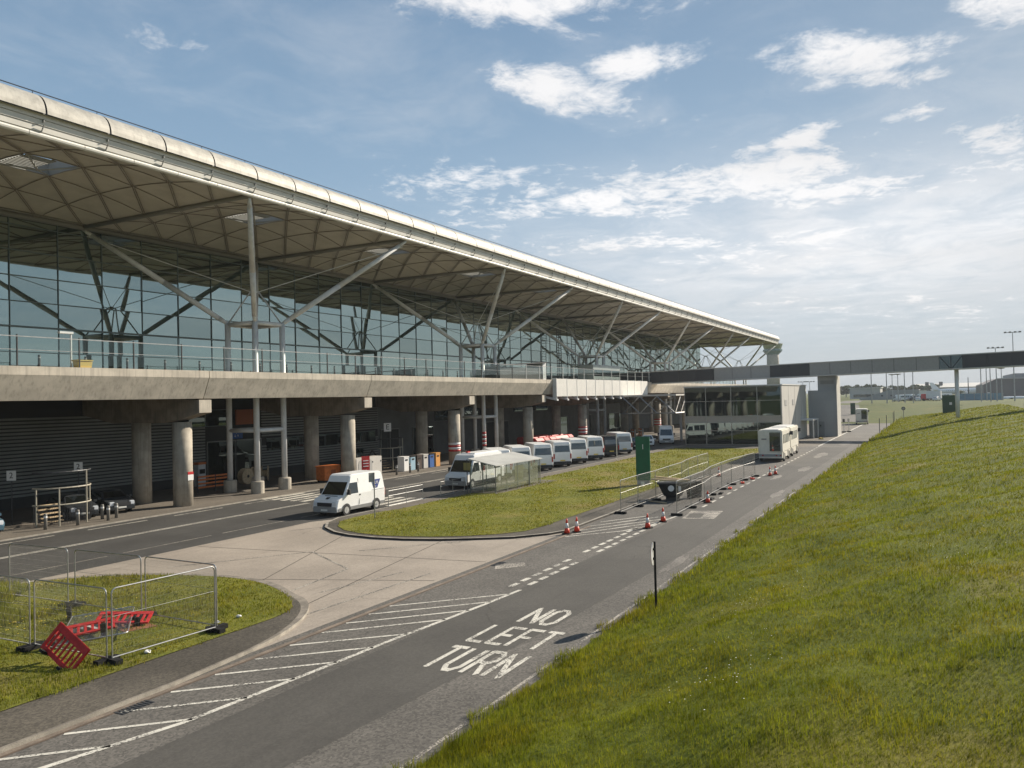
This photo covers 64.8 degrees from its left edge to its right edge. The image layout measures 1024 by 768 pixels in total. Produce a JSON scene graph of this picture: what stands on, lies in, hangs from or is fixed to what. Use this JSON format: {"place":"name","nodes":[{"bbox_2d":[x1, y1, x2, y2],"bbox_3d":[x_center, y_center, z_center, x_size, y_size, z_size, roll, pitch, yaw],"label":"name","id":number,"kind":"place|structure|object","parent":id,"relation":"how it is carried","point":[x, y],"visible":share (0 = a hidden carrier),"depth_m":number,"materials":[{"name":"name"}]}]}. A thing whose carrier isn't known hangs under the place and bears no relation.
{"place":"outdoors","nodes":[
{"label":"outdoors","id":0,"kind":"place"},
{"bbox_2d":[0,572,292,710],"bbox_3d":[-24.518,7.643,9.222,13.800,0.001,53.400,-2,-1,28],"label":"verge lawn","id":1,"kind":"structure","parent":0,"point":[144,655],"depth_m":25.62,"materials":[{"name":"green plant"}]},
{"bbox_2d":[0,575,42,651],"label":"fence panel","id":2,"kind":"object","parent":1,"relation":"on","point":[28,642],"visible":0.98,"depth_m":23.57,"materials":[{"name":"grey metal"}]},
{"bbox_2d":[0,576,71,627],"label":"rank grass","id":3,"kind":"structure","parent":1,"relation":"on","point":[3,591],"depth_m":27.30,"materials":[{"name":"green plant"}]},
{"bbox_2d":[2,543,78,607],"bbox_3d":[-17.103,6.841,29.123,3.512,2.021,0.680,-2,-1,26],"label":"fence panel","id":4,"kind":"object","parent":1,"relation":"on","point":[68,602],"visible":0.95,"depth_m":29.04,"materials":[{"name":"grey metal"}]},
{"bbox_2d":[38,622,90,670],"bbox_3d":[-12.152,7.197,21.935,1.600,0.832,0.400,22,-22,32],"label":"plastic barrier","id":5,"kind":"object","parent":1,"relation":"on","point":[69,635],"visible":0.88,"depth_m":21.93,"materials":[{"name":"red plastic"}]},
{"bbox_2d":[22,579,120,666],"bbox_3d":[-12.420,6.602,22.649,3.351,2.021,0.680,-2,-1,27],"label":"fence panel","id":6,"kind":"object","parent":1,"relation":"on","point":[100,590],"visible":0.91,"depth_m":22.59,"materials":[{"name":"grey metal"}]},
{"bbox_2d":[56,617,114,642],"bbox_3d":[-12.905,7.393,24.418,1.600,0.400,0.832,-6,11,-27],"label":"plastic barrier","id":7,"kind":"object","parent":1,"relation":"on","point":[100,623],"visible":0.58,"depth_m":24.40,"materials":[{"name":"red plastic"}]},
{"bbox_2d":[50,606,134,649],"bbox_3d":[-13.024,7.539,25.291,2.021,0.680,3.670,-5,0,-22],"label":"barrier","id":8,"kind":"object","parent":1,"relation":"on","point":[69,612],"visible":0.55,"depth_m":25.77,"materials":[{"name":"plastic"}]},
{"bbox_2d":[64,549,149,619],"bbox_3d":[-13.757,6.728,27.433,3.617,2.021,0.680,-2,-1,27],"label":"fence panel","id":9,"kind":"object","parent":1,"relation":"on","point":[81,602],"visible":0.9,"depth_m":27.48,"materials":[{"name":"grey metal"}]},
{"bbox_2d":[96,611,153,625],"bbox_3d":[-12.379,7.460,25.768,1.600,0.400,0.832,3,10,-12],"label":"plastic barrier","id":10,"kind":"object","parent":1,"relation":"on","point":[136,618],"visible":0.71,"depth_m":25.84,"materials":[{"name":"red plastic"}]},
{"bbox_2d":[101,566,225,665],"bbox_3d":[-9.978,6.557,23.306,0.680,2.021,3.520,-2,-1,32],"label":"fence panel","id":11,"kind":"object","parent":1,"relation":"on","point":[116,659],"visible":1,"depth_m":23.16,"materials":[{"name":"grey metal"}]},
{"bbox_2d":[136,556,227,632],"bbox_3d":[-10.590,6.619,25.725,3.618,2.021,0.680,-2,-1,30],"label":"fence panel","id":12,"kind":"object","parent":1,"relation":"on","point":[224,625],"visible":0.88,"depth_m":25.59,"materials":[{"name":"grey metal"}]},
{"bbox_2d":[0,575,300,746],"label":"verge footway","id":13,"kind":"structure","parent":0,"point":[26,719],"depth_m":20.35,"materials":[{"name":"concrete"}]},
{"bbox_2d":[32,520,594,651],"bbox_3d":[-9.522,7.922,35.565,16.190,0.001,34.000,-2,-1,28],"label":"concrete apron","id":14,"kind":"object","parent":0,"point":[300,539],"visible":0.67,"depth_m":35.73,"materials":[{"name":"beige concrete"}]},
{"bbox_2d":[198,535,480,603],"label":"concrete joints","id":15,"kind":"object","parent":14,"relation":"on","point":[346,554],"visible":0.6,"depth_m":35.03,"materials":[{"name":"grey"}]},
{"bbox_2d":[0,432,673,541],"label":"terminal pavement","id":16,"kind":"structure","parent":0,"point":[161,504],"depth_m":58.09,"materials":[{"name":"concrete"}]},
{"bbox_2d":[31,468,91,526],"bbox_3d":[-27.515,6.910,49.535,2.287,3.239,3.589,-2,-1,28],"label":"entrance cage","id":17,"kind":"object","parent":16,"relation":"on","point":[58,511],"visible":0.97,"depth_m":48.48,"materials":[{"name":"beige"}]},
{"bbox_2d":[46,492,98,519],"bbox_3d":[-28.501,7.881,52.319,4.504,1.447,2.240,-2,-2,43],"label":"saloon car","id":18,"kind":"object","parent":16,"relation":"on","point":[72,497],"visible":0.59,"depth_m":51.48,"materials":[{"name":"grey paint"}]},
{"bbox_2d":[85,488,134,513],"bbox_3d":[-27.453,7.908,54.932,4.504,1.447,2.240,-2,-2,42],"label":"saloon car","id":19,"kind":"object","parent":16,"relation":"on","point":[110,497],"visible":0.69,"depth_m":54.01,"materials":[{"name":"grey paint"}]},
{"bbox_2d":[193,462,205,486],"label":"payment machine","id":20,"kind":"object","parent":16,"relation":"on","point":[199,468],"visible":0.97,"depth_m":70.31,"materials":[{"name":"grey paint"}]},
{"bbox_2d":[196,473,226,492],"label":"orange slatted barrier","id":21,"kind":"object","parent":16,"relation":"on","point":[214,481],"visible":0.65,"depth_m":66.03,"materials":[{"name":"plastic"}]},
{"bbox_2d":[237,468,253,483],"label":"cable drum","id":22,"kind":"object","parent":16,"relation":"on","point":[244,475],"visible":0.94,"depth_m":71.35,"materials":[{"name":"grey wood"}]},
{"bbox_2d":[315,464,340,481],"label":"orange cart","id":23,"kind":"object","parent":16,"relation":"on","point":[324,473],"visible":0.69,"depth_m":71.57,"materials":[{"name":"plastic"}]},
{"bbox_2d":[0,433,685,585],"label":"road","id":24,"kind":"structure","parent":0,"point":[216,529],"depth_m":46.76,"materials":[{"name":"grey asphalt"}]},
{"bbox_2d":[0,514,559,614],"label":"road markings faded","id":25,"kind":"object","parent":24,"relation":"on","point":[296,553],"visible":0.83,"depth_m":34.98,"materials":[{"name":"paint"}]},
{"bbox_2d":[0,436,679,558],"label":"road markings","id":26,"kind":"object","parent":24,"relation":"on","point":[180,525],"visible":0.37,"depth_m":47.85,"materials":[{"name":"paint"}]},
{"bbox_2d":[262,493,425,505],"bbox_3d":[-12.477,8.453,59.432,12.020,0.001,4.400,-2,-1,28],"label":"zebra crossing","id":27,"kind":"object","parent":24,"relation":"on","point":[320,494],"visible":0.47,"depth_m":59.72,"materials":[{"name":"paint"}]},
{"bbox_2d":[313,470,384,514],"bbox_3d":[-10.519,7.021,52.414,2.420,2.496,5.054,-2,-1,28],"label":"delivery van","id":28,"kind":"object","parent":24,"relation":"on","point":[343,493],"visible":0.96,"depth_m":51.41,"materials":[{"name":"white paint"}]},
{"bbox_2d":[444,450,503,487],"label":"shuttle bus","id":29,"kind":"object","parent":24,"relation":"on","point":[455,470],"visible":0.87,"depth_m":65.63,"materials":[{"name":"white paint"}]},
{"bbox_2d":[503,445,532,473],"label":"minibus","id":30,"kind":"object","parent":24,"relation":"on","point":[524,449],"visible":0.2,"depth_m":74.66,"materials":[{"name":"white paint"}]},
{"bbox_2d":[524,442,553,470],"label":"minibus","id":31,"kind":"object","parent":24,"relation":"on","point":[543,451],"visible":0.48,"depth_m":78.67,"materials":[{"name":"white paint"}]},
{"bbox_2d":[560,437,587,462],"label":"minibus","id":32,"kind":"object","parent":24,"relation":"on","point":[579,450],"visible":0.49,"depth_m":86.34,"materials":[{"name":"white paint"}]},
{"bbox_2d":[577,435,603,458],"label":"minibus","id":33,"kind":"object","parent":24,"relation":"on","point":[595,447],"visible":0.56,"depth_m":90.57,"materials":[{"name":"white paint"}]},
{"bbox_2d":[595,435,619,455],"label":"black minibus","id":34,"kind":"object","parent":24,"relation":"on","point":[609,442],"visible":0.47,"depth_m":95.01,"materials":[{"name":"black paint"}]},
{"bbox_2d":[606,432,631,453],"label":"minibus","id":35,"kind":"object","parent":24,"relation":"on","point":[625,441],"visible":0.35,"depth_m":98.89,"materials":[{"name":"white paint"}]},
{"bbox_2d":[620,394,684,440],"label":"truss canopy","id":36,"kind":"object","parent":24,"relation":"on","point":[675,412],"visible":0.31,"depth_m":124.88,"materials":[{"name":"metal"}]},
{"bbox_2d":[0,423,890,767],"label":"service road","id":37,"kind":"structure","parent":0,"point":[408,731],"depth_m":21.91,"materials":[{"name":"grey asphalt"}]},
{"bbox_2d":[0,526,589,756],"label":"drainage channel","id":38,"kind":"object","parent":37,"relation":"on","point":[117,709],"visible":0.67,"depth_m":21.70,"materials":[{"name":"stone"}]},
{"bbox_2d":[0,526,590,757],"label":"rust gutter","id":39,"kind":"object","parent":37,"relation":"on","point":[251,659],"visible":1,"depth_m":21.94,"materials":[{"name":"concrete"}]},
{"bbox_2d":[0,446,819,767],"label":"road markings service","id":40,"kind":"object","parent":37,"relation":"on","point":[98,748],"visible":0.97,"depth_m":21.64,"materials":[{"name":"paint"}]},
{"bbox_2d":[113,447,848,767],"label":"smooth lane","id":41,"kind":"structure","parent":37,"relation":"on","point":[286,728],"depth_m":21.79,"materials":[{"name":"grey asphalt"}]},
{"bbox_2d":[424,645,531,678],"bbox_3d":[-0.986,7.433,21.671,2.489,0.002,2.037,-2,-1,28],"label":"road lettering","id":42,"kind":"object","parent":41,"relation":"on","point":[508,661],"visible":1,"depth_m":21.55,"materials":[{"name":"paint"}]},
{"bbox_2d":[465,625,564,648],"bbox_3d":[0.099,7.449,23.794,2.405,0.002,1.900,-2,-1,28],"label":"road lettering","id":43,"kind":"object","parent":41,"relation":"on","point":[522,636],"visible":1,"depth_m":23.83,"materials":[{"name":"paint"}]},
{"bbox_2d":[517,608,570,625],"bbox_3d":[1.093,7.468,25.944,1.280,0.002,1.931,-2,-1,28],"label":"road lettering","id":44,"kind":"object","parent":41,"relation":"on","point":[535,618],"visible":1,"depth_m":25.94,"materials":[{"name":"paint"}]},
{"bbox_2d":[683,511,722,518],"bbox_3d":[11.183,7.647,47.278,1.839,0.001,3.544,-2,-1,23],"label":"worn road patch","id":45,"kind":"object","parent":41,"relation":"on","point":[710,514],"visible":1,"depth_m":47.25,"materials":[{"name":"paint"}]},
{"bbox_2d":[399,492,794,767],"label":"road edge line","id":46,"kind":"object","parent":37,"relation":"on","point":[496,701],"visible":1,"depth_m":20.43,"materials":[{"name":"paint"}]},
{"bbox_2d":[615,475,641,513],"bbox_3d":[7.266,6.784,49.929,0.680,2.021,3.511,-2,-1,27],"label":"fence panel","id":47,"kind":"object","parent":37,"relation":"on","point":[623,511],"visible":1,"depth_m":49.51,"materials":[{"name":"metal"}]},
{"bbox_2d":[657,481,688,500],"bbox_3d":[10.799,7.195,54.228,2.080,1.200,1.360,-2,-1,10],"label":"tipping skip","id":48,"kind":"object","parent":37,"relation":"on","point":[668,489],"visible":0.89,"depth_m":53.67,"materials":[{"name":"black metal"}]},
{"bbox_2d":[671,476,696,515],"bbox_3d":[10.366,6.682,48.681,0.680,2.021,3.618,-2,-1,26],"label":"fence panel","id":49,"kind":"object","parent":37,"relation":"on","point":[678,513],"visible":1,"depth_m":48.05,"materials":[{"name":"grey metal"}]},
{"bbox_2d":[758,427,792,460],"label":"lift vehicle","id":50,"kind":"object","parent":37,"relation":"on","point":[773,442],"visible":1,"depth_m":82.78,"materials":[{"name":"beige paint"}]},
{"bbox_2d":[769,424,800,455],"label":"lift vehicle","id":51,"kind":"object","parent":37,"relation":"on","point":[795,429],"visible":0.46,"depth_m":91.38,"materials":[{"name":"beige paint"}]},
{"bbox_2d":[0,0,1023,392],"label":"sky","id":52,"kind":"structure","parent":0,"point":[835,180],"materials":[{"name":"blue"}]},
{"bbox_2d":[372,446,678,510],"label":"island top pavement","id":53,"kind":"structure","parent":0,"point":[405,505],"depth_m":64.38,"materials":[{"name":"concrete"}]},
{"bbox_2d":[328,446,758,537],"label":"island footway","id":54,"kind":"structure","parent":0,"point":[585,516],"depth_m":47.73,"materials":[{"name":"concrete"}]},
{"bbox_2d":[338,447,757,536],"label":"island lawn","id":55,"kind":"structure","parent":0,"point":[509,514],"depth_m":53.01,"materials":[{"name":"green plant"}]},
{"bbox_2d":[474,479,555,493],"bbox_3d":[0.455,8.108,64.119,2.350,0.001,10.200,-2,-1,28],"label":"shelter pad","id":56,"kind":"object","parent":55,"relation":"on","point":[502,489],"visible":0.6,"depth_m":63.15,"materials":[{"name":"concrete"}]},
{"bbox_2d":[468,452,541,492],"bbox_3d":[-0.399,6.864,63.336,2.550,2.580,7.600,-2,-1,28],"label":"bus shelter","id":57,"kind":"object","parent":56,"relation":"on","point":[506,459],"visible":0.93,"depth_m":62.72,"materials":[{"name":"grey metal"}]},
{"bbox_2d":[635,437,650,484],"bbox_3d":[10.245,6.001,63.119,1.100,3.750,0.214,-2,-1,18],"label":"green totem sign","id":58,"kind":"object","parent":55,"relation":"on","point":[642,445],"visible":0.9,"depth_m":63.03,"materials":[{"name":"metal"}]},
{"bbox_2d":[544,440,571,465],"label":"van","id":59,"kind":"object","parent":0,"point":[561,451],"visible":0.63,"depth_m":82.62,"materials":[{"name":"white paint"}]},
{"bbox_2d":[422,404,1023,767],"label":"grass bank","id":60,"kind":"structure","parent":0,"point":[964,589],"depth_m":17.41,"materials":[{"name":"green plant"}]},
{"bbox_2d":[651,541,656,607],"bbox_3d":[4.522,6.082,25.574,0.115,2.180,0.720,-2,-1,18],"label":"round road sign","id":61,"kind":"object","parent":60,"relation":"on","point":[653,553],"visible":0.97,"depth_m":25.53,"materials":[{"name":"black metal"}]},
{"bbox_2d":[620,350,1023,417],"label":"link bridge","id":62,"kind":"structure","parent":60,"relation":"on","point":[956,363],"depth_m":126.28,"materials":[{"name":"grey metal"}]},
{"bbox_2d":[942,395,955,412],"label":"green container","id":63,"kind":"object","parent":60,"relation":"on","point":[948,403],"visible":0.69,"depth_m":156.53,"materials":[{"name":"green metal"}]},
{"bbox_2d":[619,423,865,446],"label":"yard","id":64,"kind":"structure","parent":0,"point":[808,440],"depth_m":121.39,"materials":[{"name":"concrete"}]},
{"bbox_2d":[657,425,674,443],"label":"crew van","id":65,"kind":"object","parent":64,"relation":"on","point":[665,433],"visible":1,"depth_m":117.70,"materials":[{"name":"white paint"}]},
{"bbox_2d":[683,384,818,444],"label":"gatehouse","id":66,"kind":"object","parent":64,"relation":"on","point":[732,415],"visible":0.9,"depth_m":113.12,"materials":[{"name":"grey glass"}]},
{"bbox_2d":[685,388,704,401],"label":"window","id":67,"kind":"structure","parent":66,"relation":"in","point":[691,394],"depth_m":115.07,"materials":[{"name":"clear glass"}]},
{"bbox_2d":[685,402,705,415],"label":"window","id":68,"kind":"structure","parent":66,"relation":"in","point":[691,408],"depth_m":115.02,"materials":[{"name":"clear glass"}]},
{"bbox_2d":[686,431,705,443],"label":"window","id":69,"kind":"structure","parent":66,"relation":"in","point":[692,437],"depth_m":114.93,"materials":[{"name":"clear glass"}]},
{"bbox_2d":[706,401,730,415],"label":"window","id":70,"kind":"structure","parent":66,"relation":"in","point":[722,408],"depth_m":113.45,"materials":[{"name":"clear glass"}]},
{"bbox_2d":[706,387,730,400],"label":"window","id":71,"kind":"structure","parent":66,"relation":"in","point":[712,394],"depth_m":113.48,"materials":[{"name":"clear glass"}]},
{"bbox_2d":[707,423,730,430],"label":"window","id":72,"kind":"structure","parent":66,"relation":"in","point":[710,426],"depth_m":113.45,"materials":[{"name":"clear glass"}]},
{"bbox_2d":[707,431,731,443],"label":"window","id":73,"kind":"structure","parent":66,"relation":"in","point":[713,437],"depth_m":113.37,"materials":[{"name":"black glass"}]},
{"bbox_2d":[731,401,756,415],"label":"window","id":74,"kind":"structure","parent":66,"relation":"in","point":[739,408],"depth_m":111.81,"materials":[{"name":"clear glass"}]},
{"bbox_2d":[731,387,756,400],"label":"window","id":75,"kind":"structure","parent":66,"relation":"in","point":[737,393],"depth_m":111.86,"materials":[{"name":"black glass"}]},
{"bbox_2d":[732,431,757,443],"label":"window","id":76,"kind":"structure","parent":66,"relation":"in","point":[738,437],"depth_m":111.70,"materials":[{"name":"black glass"}]},
{"bbox_2d":[757,386,779,399],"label":"window","id":77,"kind":"structure","parent":66,"relation":"in","point":[763,392],"depth_m":110.29,"materials":[{"name":"black glass"}]},
{"bbox_2d":[757,400,780,414],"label":"window","id":78,"kind":"structure","parent":66,"relation":"in","point":[772,407],"depth_m":110.21,"materials":[{"name":"grey glass"}]},
{"bbox_2d":[808,376,841,435],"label":"stair tower","id":79,"kind":"structure","parent":64,"relation":"on","point":[824,405],"depth_m":128.31,"materials":[{"name":"grey concrete"}]},
{"bbox_2d":[855,408,868,423],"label":"lift vehicle","id":80,"kind":"object","parent":64,"relation":"on","point":[861,414],"visible":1,"depth_m":171.17,"materials":[{"name":"beige paint"}]},
{"bbox_2d":[673,394,1023,424],"bbox_3d":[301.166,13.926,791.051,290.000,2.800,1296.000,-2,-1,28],"label":"field","id":81,"kind":"structure","parent":0,"point":[880,409],"depth_m":244.99,"materials":[{"name":"green plant"}]},
{"bbox_2d":[849,387,882,398],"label":"pale shed","id":82,"kind":"structure","parent":81,"relation":"on","point":[858,393],"depth_m":460.02,"materials":[{"name":"grey metal"}]},
{"bbox_2d":[860,389,919,399],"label":"fence","id":83,"kind":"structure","parent":81,"relation":"on","point":[880,396],"depth_m":380.92,"materials":[{"name":"grey metal"}]},
{"bbox_2d":[915,382,982,388],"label":"long hangar","id":84,"kind":"structure","parent":81,"relation":"on","point":[951,385],"depth_m":711.72,"materials":[{"name":"grey metal"}]},
{"bbox_2d":[930,383,975,393],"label":"airliner","id":85,"kind":"object","parent":81,"relation":"on","point":[934,387],"visible":0.5,"depth_m":489.68,"materials":[{"name":"white paint"}]},
{"bbox_2d":[959,393,1003,400],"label":"blue hoarding","id":86,"kind":"object","parent":81,"relation":"on","point":[974,396],"visible":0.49,"depth_m":294.55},
{"bbox_2d":[841,400,863,421],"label":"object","id":87,"kind":"structure","parent":0,"point":[845,412],"depth_m":235.01,"materials":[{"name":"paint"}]},
{"label":"ground","id":88,"kind":"structure","parent":0,"visible":0},
{"bbox_2d":[0,573,308,752],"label":"verge kerb","id":89,"kind":"structure","parent":88,"relation":"on","point":[301,616],"depth_m":21.27,"materials":[{"name":"concrete"}]},
{"bbox_2d":[0,334,741,506],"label":"elevated forecourt","id":90,"kind":"structure","parent":88,"relation":"on","point":[140,400],"depth_m":66.30,"materials":[{"name":"concrete"}]},
{"bbox_2d":[479,362,546,378],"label":"smoking shelter","id":91,"kind":"object","parent":90,"relation":"on","point":[531,368],"visible":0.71,"depth_m":100.72,"materials":[{"name":"grey"}]},
{"bbox_2d":[578,364,619,379],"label":"parked coach","id":92,"kind":"object","parent":90,"relation":"on","point":[585,373],"visible":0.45,"depth_m":126.65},
{"bbox_2d":[0,79,779,510],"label":"terminal building","id":93,"kind":"structure","parent":88,"relation":"on","point":[130,237],"depth_m":70.21,"materials":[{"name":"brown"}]},
{"bbox_2d":[178,409,225,426],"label":"window","id":94,"kind":"structure","parent":93,"relation":"in","point":[217,417],"depth_m":72.77,"materials":[{"name":"black glass"}]},
{"bbox_2d":[206,438,261,483],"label":"door","id":95,"kind":"structure","parent":93,"relation":"in","point":[216,451],"depth_m":74.12,"materials":[{"name":"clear glass"}]},
{"bbox_2d":[266,436,302,450],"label":"window","id":96,"kind":"structure","parent":93,"relation":"in","point":[295,442],"depth_m":81.12,"materials":[{"name":"black glass"}]},
{"bbox_2d":[319,433,340,446],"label":"window","id":97,"kind":"structure","parent":93,"relation":"in","point":[324,439],"depth_m":86.73,"materials":[{"name":"black glass"}]},
{"bbox_2d":[355,431,375,442],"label":"window","id":98,"kind":"structure","parent":93,"relation":"in","point":[364,436],"depth_m":92.05,"materials":[{"name":"black glass"}]},
{"bbox_2d":[380,428,399,461],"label":"door","id":99,"kind":"structure","parent":93,"relation":"in","point":[394,433],"depth_m":96.19,"materials":[{"name":"grey glass"}]},
{"bbox_2d":[412,426,433,454],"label":"door","id":100,"kind":"structure","parent":93,"relation":"in","point":[430,428],"depth_m":103.50,"materials":[{"name":"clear glass"}]},
{"bbox_2d":[435,406,480,420],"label":"window","id":101,"kind":"structure","parent":93,"relation":"in","point":[439,415],"depth_m":107.59,"materials":[{"name":"black glass"}]},
{"bbox_2d":[481,420,508,448],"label":"door","id":102,"kind":"structure","parent":93,"relation":"in","point":[490,442],"depth_m":118.03,"materials":[{"name":"grey"}]},
{"bbox_2d":[608,412,620,431],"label":"door","id":103,"kind":"structure","parent":93,"relation":"in","point":[614,424],"depth_m":162.34,"materials":[{"name":"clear glass"}]},
{"bbox_2d":[325,446,759,540],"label":"island kerb","id":104,"kind":"structure","parent":88,"relation":"on","point":[457,539],"depth_m":42.02,"materials":[{"name":"concrete"}]},
{"bbox_2d":[762,343,782,383],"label":"control tower","id":105,"kind":"structure","parent":88,"relation":"on","point":[773,355],"depth_m":537.56,"materials":[{"name":"concrete"}]},
{"label":"airfield apron","id":106,"kind":"structure","parent":0,"visible":0},
{"bbox_2d":[976,373,1023,396],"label":"hangar","id":107,"kind":"structure","parent":106,"relation":"on","point":[1007,385],"depth_m":325.13,"materials":[{"name":"grey metal"}]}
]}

